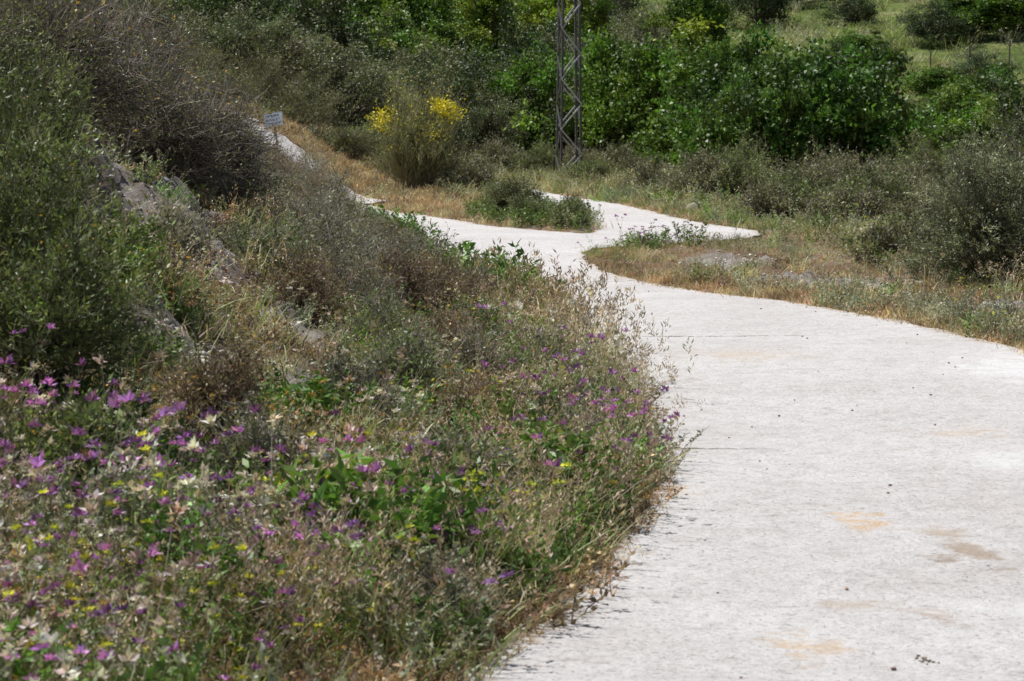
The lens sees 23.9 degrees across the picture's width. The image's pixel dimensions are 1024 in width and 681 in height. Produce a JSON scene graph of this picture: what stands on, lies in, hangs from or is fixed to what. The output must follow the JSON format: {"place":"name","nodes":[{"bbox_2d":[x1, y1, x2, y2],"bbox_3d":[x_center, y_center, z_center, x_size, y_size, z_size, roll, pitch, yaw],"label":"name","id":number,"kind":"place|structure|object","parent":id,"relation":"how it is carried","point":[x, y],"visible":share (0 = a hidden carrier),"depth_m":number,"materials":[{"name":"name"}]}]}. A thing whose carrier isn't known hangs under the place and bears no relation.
{"place":"outdoors","nodes":[
{"label":"outdoors","id":0,"kind":"place"},
{"bbox_2d":[0,0,1023,680],"bbox_3d":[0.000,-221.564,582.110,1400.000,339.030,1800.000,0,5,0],"label":"ground","id":1,"kind":"structure","parent":0,"point":[120,180],"depth_m":21.86,"materials":[{"name":"brown soil"}]},
{"bbox_2d":[0,0,61,71],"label":"green broom shrub","id":2,"kind":"object","parent":1,"relation":"on","point":[15,26],"visible":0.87,"depth_m":19.08,"materials":[{"name":"green plant"}]},
{"bbox_2d":[0,0,119,165],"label":"green broom shrub","id":3,"kind":"object","parent":1,"relation":"on","point":[58,71],"visible":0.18,"depth_m":18.99,"materials":[{"name":"green plant"}]},
{"bbox_2d":[0,32,136,202],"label":"green broom shrub","id":4,"kind":"object","parent":1,"relation":"on","point":[5,79],"visible":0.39,"depth_m":16.70,"materials":[{"name":"green plant"}]},
{"bbox_2d":[0,53,165,280],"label":"green broom shrub","id":5,"kind":"object","parent":1,"relation":"on","point":[30,209],"visible":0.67,"depth_m":14.41,"materials":[{"name":"green plant"}]},
{"bbox_2d":[0,372,167,525],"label":"green broom shrub","id":6,"kind":"object","parent":1,"relation":"on","point":[99,430],"visible":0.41,"depth_m":11.18,"materials":[{"name":"green plant"}]},
{"bbox_2d":[0,0,193,158],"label":"dry thorn bush","id":7,"kind":"object","parent":1,"relation":"on","point":[65,16],"visible":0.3,"depth_m":22.11,"materials":[{"name":"grey plant"}]},
{"bbox_2d":[0,202,199,399],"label":"green broom shrub","id":8,"kind":"object","parent":1,"relation":"on","point":[38,302],"visible":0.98,"depth_m":12.47,"materials":[{"name":"green plant"}]},
{"bbox_2d":[10,0,227,129],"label":"dry thorn bush","id":9,"kind":"object","parent":1,"relation":"on","point":[141,17],"visible":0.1,"depth_m":26.56,"materials":[{"name":"grey plant"}]},
{"bbox_2d":[64,455,236,550],"bbox_3d":[-1.594,0.775,10.495,0.827,0.579,0.752,3,6,30],"label":"grey shrub","id":10,"kind":"object","parent":1,"relation":"on","point":[152,501],"visible":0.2,"depth_m":10.46,"materials":[{"name":"green plant"}]},
{"bbox_2d":[90,0,255,78],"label":"olive tree","id":11,"kind":"object","parent":1,"relation":"on","point":[189,16],"visible":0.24,"depth_m":82.79,"materials":[{"name":"green plant"}]},
{"bbox_2d":[88,17,275,209],"bbox_3d":[-3.737,-2.216,24.669,2.690,2.176,2.373,4,7,38],"label":"dry thorn bush","id":12,"kind":"object","parent":1,"relation":"on","point":[190,149],"visible":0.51,"depth_m":24.34,"materials":[{"name":"grey plant"}]},
{"bbox_2d":[128,181,240,270],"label":"grey shrub","id":13,"kind":"object","parent":1,"relation":"on","point":[179,228],"visible":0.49,"depth_m":18.18,"materials":[{"name":"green plant"}]},
{"bbox_2d":[144,17,240,85],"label":"scrub bush","id":14,"kind":"object","parent":1,"relation":"on","point":[203,61],"visible":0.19,"depth_m":73.45,"materials":[{"name":"green plant"}]},
{"bbox_2d":[143,319,295,440],"bbox_3d":[-1.682,0.233,13.607,0.923,0.723,0.995,0,5,0],"label":"grey shrub","id":15,"kind":"object","parent":1,"relation":"on","point":[210,380],"visible":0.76,"depth_m":13.58,"materials":[{"name":"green plant"}]},
{"bbox_2d":[140,42,302,216],"bbox_3d":[-3.682,-2.311,27.482,2.757,2.170,2.581,0,5,0],"label":"dry thorn bush","id":16,"kind":"object","parent":1,"relation":"on","point":[245,183],"visible":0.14,"depth_m":27.20,"materials":[{"name":"grey plant"}]},
{"bbox_2d":[162,0,329,83],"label":"evergreen oak","id":17,"kind":"object","parent":1,"relation":"on","point":[210,6],"visible":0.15,"depth_m":88.44,"materials":[{"name":"green plant"}]},
{"bbox_2d":[188,375,336,500],"bbox_3d":[-1.291,0.539,12.658,0.828,0.763,0.896,0,5,0],"label":"grey shrub","id":18,"kind":"object","parent":1,"relation":"on","point":[264,438],"visible":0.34,"depth_m":12.48,"materials":[{"name":"green plant"}]},
{"bbox_2d":[188,0,349,122],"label":"olive tree","id":19,"kind":"object","parent":1,"relation":"on","point":[314,64],"visible":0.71,"depth_m":82.72,"materials":[{"name":"green plant"}]},
{"bbox_2d":[230,43,310,110],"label":"scrub bush","id":20,"kind":"object","parent":1,"relation":"on","point":[272,69],"visible":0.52,"depth_m":77.22,"materials":[{"name":"green plant"}]},
{"bbox_2d":[207,204,348,279],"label":"grey shrub","id":21,"kind":"object","parent":1,"relation":"on","point":[240,238],"visible":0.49,"depth_m":21.50,"materials":[{"name":"green plant"}]},
{"bbox_2d":[231,238,373,327],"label":"grey shrub","id":22,"kind":"object","parent":1,"relation":"on","point":[311,278],"visible":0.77,"depth_m":19.50,"materials":[{"name":"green plant"}]},
{"bbox_2d":[249,70,358,129],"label":"scrub bush","id":23,"kind":"object","parent":1,"relation":"on","point":[305,111],"visible":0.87,"depth_m":74.39,"materials":[{"name":"green plant"}]},
{"bbox_2d":[243,0,384,104],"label":"evergreen oak","id":24,"kind":"object","parent":1,"relation":"on","point":[340,36],"visible":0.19,"depth_m":96.79,"materials":[{"name":"green plant"}]},
{"bbox_2d":[0,213,638,680],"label":"faded thistles","id":25,"kind":"object","parent":1,"relation":"on","point":[174,569],"visible":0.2,"depth_m":10.00,"materials":[{"name":"beige plant"}]},
{"bbox_2d":[256,163,390,259],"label":"grey shrub","id":26,"kind":"object","parent":1,"relation":"on","point":[349,205],"visible":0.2,"depth_m":26.99,"materials":[{"name":"green plant"}]},
{"bbox_2d":[259,181,397,278],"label":"grey shrub","id":27,"kind":"object","parent":1,"relation":"on","point":[337,231],"visible":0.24,"depth_m":23.48,"materials":[{"name":"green plant"}]},
{"bbox_2d":[0,213,679,680],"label":"purple thistles","id":28,"kind":"object","parent":1,"relation":"on","point":[114,401],"visible":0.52,"depth_m":10.31,"materials":[{"name":"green plant"}]},
{"bbox_2d":[297,118,388,161],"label":"scrub bush","id":29,"kind":"object","parent":1,"relation":"on","point":[354,141],"visible":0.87,"depth_m":71.47,"materials":[{"name":"green plant"}]},
{"bbox_2d":[270,214,417,318],"bbox_3d":[-1.475,-0.565,20.784,1.370,1.057,1.366,0,5,0],"label":"grey shrub","id":30,"kind":"object","parent":1,"relation":"on","point":[363,259],"visible":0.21,"depth_m":20.68,"materials":[{"name":"green plant"}]},
{"bbox_2d":[281,333,417,423],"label":"grey shrub","id":31,"kind":"object","parent":1,"relation":"on","point":[337,372],"visible":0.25,"depth_m":14.78,"materials":[{"name":"green plant"}]},
{"bbox_2d":[277,11,432,129],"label":"olive tree","id":32,"kind":"object","parent":1,"relation":"on","point":[367,81],"visible":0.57,"depth_m":86.73,"materials":[{"name":"green plant"}]},
{"bbox_2d":[332,10,415,128],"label":"evergreen oak","id":33,"kind":"object","parent":1,"relation":"on","point":[376,50],"visible":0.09,"depth_m":99.96,"materials":[{"name":"green plant"}]},
{"bbox_2d":[99,203,664,639],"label":"leafy plants","id":34,"kind":"object","parent":1,"relation":"on","point":[433,507],"visible":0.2,"depth_m":10.98,"materials":[{"name":"green plant"}]},
{"bbox_2d":[314,274,449,348],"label":"grey shrub","id":35,"kind":"object","parent":1,"relation":"on","point":[381,315],"visible":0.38,"depth_m":18.64,"materials":[{"name":"green plant"}]},
{"bbox_2d":[346,33,463,152],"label":"olive tree","id":36,"kind":"object","parent":1,"relation":"on","point":[411,69],"visible":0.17,"depth_m":89.45,"materials":[{"name":"green plant"}]},
{"bbox_2d":[333,227,487,316],"bbox_3d":[-1.096,-0.585,22.662,1.738,0.956,1.477,0,5,0],"label":"grey shrub","id":37,"kind":"object","parent":1,"relation":"on","point":[413,271],"visible":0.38,"depth_m":22.59,"materials":[{"name":"green plant"}]},
{"bbox_2d":[351,313,470,400],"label":"grey shrub","id":38,"kind":"object","parent":1,"relation":"on","point":[419,360],"visible":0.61,"depth_m":16.37,"materials":[{"name":"green plant"}]},
{"bbox_2d":[340,213,482,273],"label":"grey shrub","id":39,"kind":"object","parent":1,"relation":"on","point":[394,238],"visible":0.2,"depth_m":25.98,"materials":[{"name":"green plant"}]},
{"bbox_2d":[364,0,459,98],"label":"broadleaf tree","id":40,"kind":"object","parent":1,"relation":"on","point":[402,23],"visible":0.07,"depth_m":113.16,"materials":[{"name":"green plant"}]},
{"bbox_2d":[364,70,479,190],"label":"broom bush","id":41,"kind":"object","parent":1,"relation":"on","point":[418,149],"visible":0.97,"depth_m":66.42,"materials":[{"name":"green plant"}]},
{"bbox_2d":[364,22,514,128],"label":"olive tree","id":42,"kind":"object","parent":1,"relation":"on","point":[450,65],"visible":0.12,"depth_m":95.43,"materials":[{"name":"green plant"}]},
{"bbox_2d":[366,521,521,636],"bbox_3d":[-0.337,1.044,10.180,0.724,0.569,0.783,2,6,19],"label":"grey shrub","id":43,"kind":"object","parent":1,"relation":"on","point":[428,586],"visible":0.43,"depth_m":10.05,"materials":[{"name":"green plant"}]},
{"bbox_2d":[397,243,500,317],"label":"grey shrub","id":44,"kind":"object","parent":1,"relation":"on","point":[467,277],"visible":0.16,"depth_m":23.27,"materials":[{"name":"green plant"}]},
{"bbox_2d":[401,8,500,76],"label":"broadleaf tree","id":45,"kind":"object","parent":1,"relation":"on","point":[439,29],"visible":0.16,"depth_m":130.34,"materials":[{"name":"green plant"}]},
{"bbox_2d":[401,268,510,352],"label":"grey shrub","id":46,"kind":"object","parent":1,"relation":"on","point":[443,320],"visible":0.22,"depth_m":19.54,"materials":[{"name":"green plant"}]},
{"bbox_2d":[387,33,529,170],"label":"evergreen oak","id":47,"kind":"object","parent":1,"relation":"on","point":[471,88],"visible":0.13,"depth_m":91.85,"materials":[{"name":"green plant"}]},
{"bbox_2d":[391,414,537,497],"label":"grey shrub","id":48,"kind":"object","parent":1,"relation":"on","point":[482,446],"visible":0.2,"depth_m":12.73,"materials":[{"name":"green plant"}]},
{"bbox_2d":[409,314,530,380],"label":"grey shrub","id":49,"kind":"object","parent":1,"relation":"on","point":[470,344],"visible":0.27,"depth_m":18.41,"materials":[{"name":"green plant"}]},
{"bbox_2d":[453,141,505,190],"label":"scrub bush","id":50,"kind":"object","parent":1,"relation":"on","point":[482,171],"visible":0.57,"depth_m":68.18,"materials":[{"name":"green plant"}]},
{"bbox_2d":[423,358,541,426],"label":"grey shrub","id":51,"kind":"object","parent":1,"relation":"on","point":[481,385],"visible":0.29,"depth_m":15.71,"materials":[{"name":"green plant"}]},
{"bbox_2d":[453,0,523,56],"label":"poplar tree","id":52,"kind":"object","parent":1,"relation":"on","point":[485,12],"visible":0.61,"depth_m":149.53,"materials":[{"name":"green plant"}]},
{"bbox_2d":[463,130,525,173],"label":"scrub bush","id":53,"kind":"object","parent":1,"relation":"on","point":[498,152],"visible":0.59,"depth_m":86.42,"materials":[{"name":"green plant"}]},
{"bbox_2d":[0,146,990,680],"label":"green weeds","id":54,"kind":"object","parent":1,"relation":"on","point":[528,566],"visible":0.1,"depth_m":12.51,"materials":[{"name":"green plant"}]},
{"bbox_2d":[445,76,546,172],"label":"olive tree","id":55,"kind":"object","parent":1,"relation":"on","point":[485,113],"visible":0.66,"depth_m":90.26,"materials":[{"name":"green plant"}]},
{"bbox_2d":[474,169,534,217],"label":"roadside bush","id":56,"kind":"object","parent":1,"relation":"on","point":[497,193],"visible":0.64,"depth_m":52.28,"materials":[{"name":"green plant"}]},
{"bbox_2d":[0,184,1010,680],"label":"yellow wildflowers","id":57,"kind":"object","parent":1,"relation":"on","point":[128,562],"visible":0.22,"depth_m":9.66,"materials":[{"name":"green plant"}]},
{"bbox_2d":[0,169,1023,680],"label":"wild oats","id":58,"kind":"object","parent":1,"relation":"on","point":[610,357],"visible":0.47,"depth_m":12.32,"materials":[{"name":"beige plant"}]},
{"bbox_2d":[0,0,1023,680],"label":"grey herbs","id":59,"kind":"object","parent":1,"relation":"on","point":[834,296],"visible":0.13,"depth_m":16.34,"materials":[{"name":"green plant"}]},
{"bbox_2d":[0,99,1023,680],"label":"dry weeds","id":60,"kind":"object","parent":1,"relation":"on","point":[522,619],"visible":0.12,"depth_m":12.50,"materials":[{"name":"brown plant"}]},
{"bbox_2d":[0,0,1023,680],"bbox_3d":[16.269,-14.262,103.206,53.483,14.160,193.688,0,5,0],"label":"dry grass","id":61,"kind":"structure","parent":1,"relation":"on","point":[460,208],"depth_m":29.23,"materials":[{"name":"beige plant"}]},
{"bbox_2d":[0,0,1023,680],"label":"green grass","id":62,"kind":"structure","parent":1,"relation":"on","point":[896,34],"depth_m":15.57,"materials":[{"name":"green plant"}]},
{"bbox_2d":[462,1,570,69],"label":"evergreen oak","id":63,"kind":"object","parent":1,"relation":"on","point":[523,42],"visible":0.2,"depth_m":125.09,"materials":[{"name":"green plant"}]},
{"bbox_2d":[464,42,574,151],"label":"broadleaf tree","id":64,"kind":"object","parent":1,"relation":"on","point":[525,76],"visible":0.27,"depth_m":92.54,"materials":[{"name":"green plant"}]},
{"bbox_2d":[495,137,573,174],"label":"scrub bush","id":65,"kind":"object","parent":1,"relation":"on","point":[538,157],"visible":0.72,"depth_m":85.42,"materials":[{"name":"green plant"}]},
{"bbox_2d":[498,314,592,383],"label":"grey shrub","id":66,"kind":"object","parent":1,"relation":"on","point":[537,336],"visible":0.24,"depth_m":18.74,"materials":[{"name":"green plant"}]},
{"bbox_2d":[483,381,619,442],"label":"grey shrub","id":67,"kind":"object","parent":1,"relation":"on","point":[541,410],"visible":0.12,"depth_m":14.78,"materials":[{"name":"green plant"}]},
{"bbox_2d":[491,43,619,163],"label":"bush","id":68,"kind":"object","parent":1,"relation":"on","point":[550,114],"visible":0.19,"depth_m":91.63,"materials":[{"name":"green plant"}]},
{"bbox_2d":[509,0,620,53],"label":"poplar tree","id":69,"kind":"object","parent":1,"relation":"on","point":[551,7],"visible":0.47,"depth_m":145.41,"materials":[{"name":"green plant"}]},
{"bbox_2d":[555,0,582,170],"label":"lattice pylon","id":70,"kind":"object","parent":1,"relation":"on","point":[561,38],"visible":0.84,"depth_m":82.42,"materials":[{"name":"metal"}]},
{"bbox_2d":[503,17,658,156],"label":"broadleaf tree","id":71,"kind":"object","parent":1,"relation":"on","point":[600,53],"visible":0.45,"depth_m":89.39,"materials":[{"name":"green plant"}]},
{"bbox_2d":[573,24,697,170],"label":"broadleaf tree","id":72,"kind":"object","parent":1,"relation":"on","point":[632,94],"visible":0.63,"depth_m":86.95,"materials":[{"name":"green plant"}]},
{"bbox_2d":[603,145,683,190],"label":"scrub bush","id":73,"kind":"object","parent":1,"relation":"on","point":[645,175],"visible":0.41,"depth_m":67.62,"materials":[{"name":"green plant"}]},
{"bbox_2d":[644,140,736,196],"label":"scrub bush","id":74,"kind":"object","parent":1,"relation":"on","point":[695,169],"visible":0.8,"depth_m":60.55,"materials":[{"name":"green plant"}]},
{"bbox_2d":[659,0,735,47],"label":"broadleaf tree","id":75,"kind":"object","parent":1,"relation":"on","point":[707,9],"visible":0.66,"depth_m":149.92,"materials":[{"name":"green plant"}]},
{"bbox_2d":[628,31,775,168],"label":"broadleaf tree","id":76,"kind":"object","parent":1,"relation":"on","point":[679,73],"visible":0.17,"depth_m":83.30,"materials":[{"name":"green plant"}]},
{"bbox_2d":[653,12,768,76],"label":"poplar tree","id":77,"kind":"object","parent":1,"relation":"on","point":[688,29],"visible":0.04,"depth_m":92.40,"materials":[{"name":"green plant"}]},
{"bbox_2d":[647,9,809,162],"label":"fig tree","id":78,"kind":"object","parent":1,"relation":"on","point":[748,50],"visible":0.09,"depth_m":78.50,"materials":[{"name":"green plant"}]},
{"bbox_2d":[657,71,805,168],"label":"fig tree","id":79,"kind":"object","parent":1,"relation":"on","point":[705,127],"visible":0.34,"depth_m":73.19,"materials":[{"name":"green plant"}]},
{"bbox_2d":[700,139,774,197],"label":"scrub bush","id":80,"kind":"object","parent":1,"relation":"on","point":[738,172],"visible":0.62,"depth_m":60.37,"materials":[{"name":"green plant"}]},
{"bbox_2d":[721,0,800,29],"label":"evergreen oak","id":81,"kind":"object","parent":1,"relation":"on","point":[773,7],"visible":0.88,"depth_m":170.56,"materials":[{"name":"green plant"}]},
{"bbox_2d":[733,174,807,219],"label":"scrub bush","id":82,"kind":"object","parent":1,"relation":"on","point":[754,201],"visible":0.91,"depth_m":52.15,"materials":[{"name":"green plant"}]},
{"bbox_2d":[698,41,873,177],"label":"fig tree","id":83,"kind":"object","parent":1,"relation":"on","point":[769,120],"visible":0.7,"depth_m":70.79,"materials":[{"name":"green plant"}]},
{"bbox_2d":[753,157,838,214],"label":"scrub bush","id":84,"kind":"object","parent":1,"relation":"on","point":[800,188],"visible":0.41,"depth_m":52.70,"materials":[{"name":"green plant"}]},
{"bbox_2d":[760,152,856,190],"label":"scrub bush","id":85,"kind":"object","parent":1,"relation":"on","point":[827,167],"visible":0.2,"depth_m":55.53,"materials":[{"name":"green plant"}]},
{"bbox_2d":[759,32,935,175],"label":"fig tree","id":86,"kind":"object","parent":1,"relation":"on","point":[877,117],"visible":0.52,"depth_m":71.41,"materials":[{"name":"green plant"}]},
{"bbox_2d":[797,176,897,223],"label":"scrub bush","id":87,"kind":"object","parent":1,"relation":"on","point":[841,199],"visible":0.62,"depth_m":48.24,"materials":[{"name":"green plant"}]},
{"bbox_2d":[815,0,885,24],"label":"evergreen oak","id":88,"kind":"object","parent":1,"relation":"on","point":[853,13],"visible":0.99,"depth_m":170.20,"materials":[{"name":"green plant"}]},
{"bbox_2d":[811,143,920,209],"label":"scrub bush","id":89,"kind":"object","parent":1,"relation":"on","point":[889,186],"visible":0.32,"depth_m":51.13,"materials":[{"name":"green plant"}]},
{"bbox_2d":[795,30,951,166],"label":"fig tree","id":90,"kind":"object","parent":1,"relation":"on","point":[883,87],"visible":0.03,"depth_m":76.15,"materials":[{"name":"green plant"}]},
{"bbox_2d":[838,215,915,265],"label":"scrub bush","id":91,"kind":"object","parent":1,"relation":"on","point":[883,237],"visible":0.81,"depth_m":34.87,"materials":[{"name":"green plant"}]},
{"bbox_2d":[841,150,945,199],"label":"scrub bush","id":92,"kind":"object","parent":1,"relation":"on","point":[913,170],"visible":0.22,"depth_m":54.79,"materials":[{"name":"green plant"}]},
{"bbox_2d":[878,127,960,184],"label":"scrub bush","id":93,"kind":"object","parent":1,"relation":"on","point":[920,155],"visible":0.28,"depth_m":61.58,"materials":[{"name":"green plant"}]},
{"bbox_2d":[891,63,970,100],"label":"broadleaf tree","id":94,"kind":"object","parent":1,"relation":"on","point":[935,77],"visible":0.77,"depth_m":124.84,"materials":[{"name":"green plant"}]},
{"bbox_2d":[886,0,981,45],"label":"evergreen oak","id":95,"kind":"object","parent":1,"relation":"on","point":[923,31],"visible":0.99,"depth_m":148.16,"materials":[{"name":"green plant"}]},
{"bbox_2d":[867,116,1023,289],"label":"wild olive shrub","id":96,"kind":"object","parent":1,"relation":"on","point":[981,220],"visible":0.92,"depth_m":31.37,"materials":[{"name":"green plant"}]},
{"bbox_2d":[893,59,1023,260],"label":"wild olive shrub","id":97,"kind":"object","parent":1,"relation":"on","point":[1015,122],"visible":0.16,"depth_m":32.94,"materials":[{"name":"green plant"}]},
{"bbox_2d":[908,76,1023,167],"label":"broadleaf tree","id":98,"kind":"object","parent":1,"relation":"on","point":[963,122],"visible":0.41,"depth_m":67.38,"materials":[{"name":"green plant"}]},
{"bbox_2d":[925,0,1017,37],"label":"broadleaf tree","id":99,"kind":"object","parent":1,"relation":"on","point":[959,8],"visible":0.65,"depth_m":149.95,"materials":[{"name":"green plant"}]},
{"bbox_2d":[926,40,1022,83],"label":"bush","id":100,"kind":"object","parent":1,"relation":"on","point":[966,67],"visible":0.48,"depth_m":128.95,"materials":[{"name":"green plant"}]},
{"bbox_2d":[943,56,1023,151],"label":"fig tree","id":101,"kind":"object","parent":1,"relation":"on","point":[972,98],"visible":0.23,"depth_m":79.20,"materials":[{"name":"green plant"}]},
{"bbox_2d":[960,0,1023,35],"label":"broadleaf tree","id":102,"kind":"object","parent":1,"relation":"on","point":[1016,7],"visible":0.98,"depth_m":148.54,"materials":[{"name":"green plant"}]},
{"bbox_2d":[602,2,680,54],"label":"olive tree","id":103,"kind":"object","parent":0,"point":[638,26],"visible":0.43,"depth_m":147.58,"materials":[{"name":"green plant"}]},
{"bbox_2d":[363,182,1023,680],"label":"concrete path","id":104,"kind":"structure","parent":0,"point":[777,562],"depth_m":13.94,"materials":[{"name":"white concrete"}]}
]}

